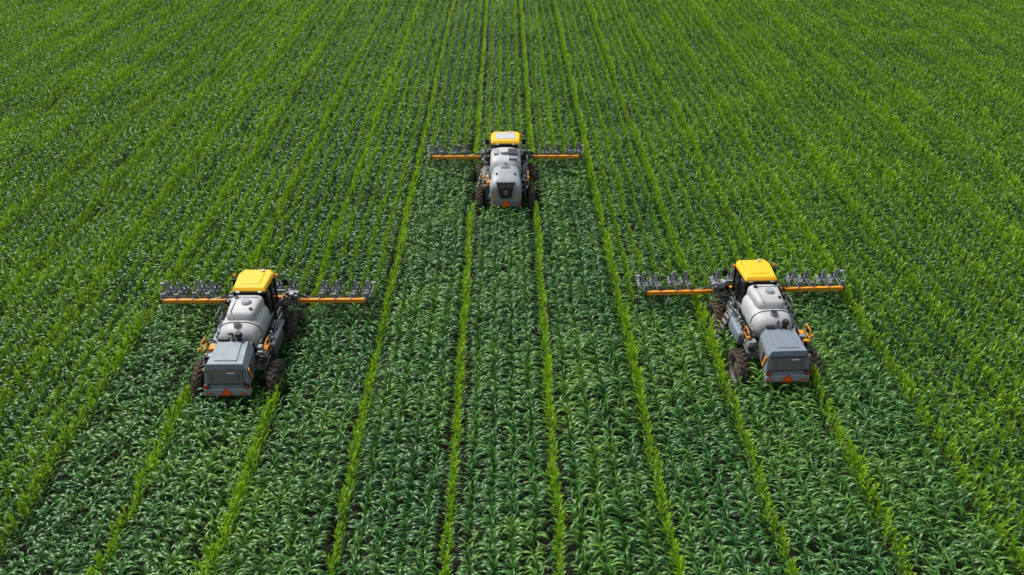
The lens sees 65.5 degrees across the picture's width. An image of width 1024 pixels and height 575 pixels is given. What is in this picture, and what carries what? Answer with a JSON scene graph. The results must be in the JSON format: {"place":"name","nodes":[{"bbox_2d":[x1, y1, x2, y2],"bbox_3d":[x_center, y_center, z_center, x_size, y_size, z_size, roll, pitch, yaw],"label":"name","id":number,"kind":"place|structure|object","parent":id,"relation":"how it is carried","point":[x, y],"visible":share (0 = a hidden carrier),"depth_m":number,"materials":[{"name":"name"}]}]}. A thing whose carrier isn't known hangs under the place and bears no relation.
{"place":"outdoors","nodes":[
{"label":"outdoors","id":0,"kind":"place"},
{"bbox_2d":[0,0,1023,574],"bbox_3d":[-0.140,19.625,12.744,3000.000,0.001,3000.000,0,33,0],"label":"ground","id":1,"kind":"structure","parent":0,"point":[456,550],"depth_m":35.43,"materials":[{"name":"green plant"}]},
{"bbox_2d":[159,263,375,403],"bbox_3d":[-11.902,1.711,36.302,10.500,4.414,8.236,0,33,0],"label":"crop sprayer","id":2,"kind":"object","parent":1,"relation":"on","point":[228,364],"visible":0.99,"depth_m":35.25,"materials":[{"name":"white plastic"}]},
{"bbox_2d":[427,131,583,216],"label":"crop sprayer","id":3,"kind":"object","parent":1,"relation":"on","point":[508,168],"visible":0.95,"depth_m":49.30,"materials":[{"name":"white plastic"}]},
{"bbox_2d":[635,256,844,391],"bbox_3d":[11.550,1.225,37.050,10.500,4.414,8.236,-1,33,-2],"label":"crop sprayer","id":4,"kind":"object","parent":1,"relation":"on","point":[755,297],"visible":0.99,"depth_m":36.06,"materials":[{"name":"white plastic"}]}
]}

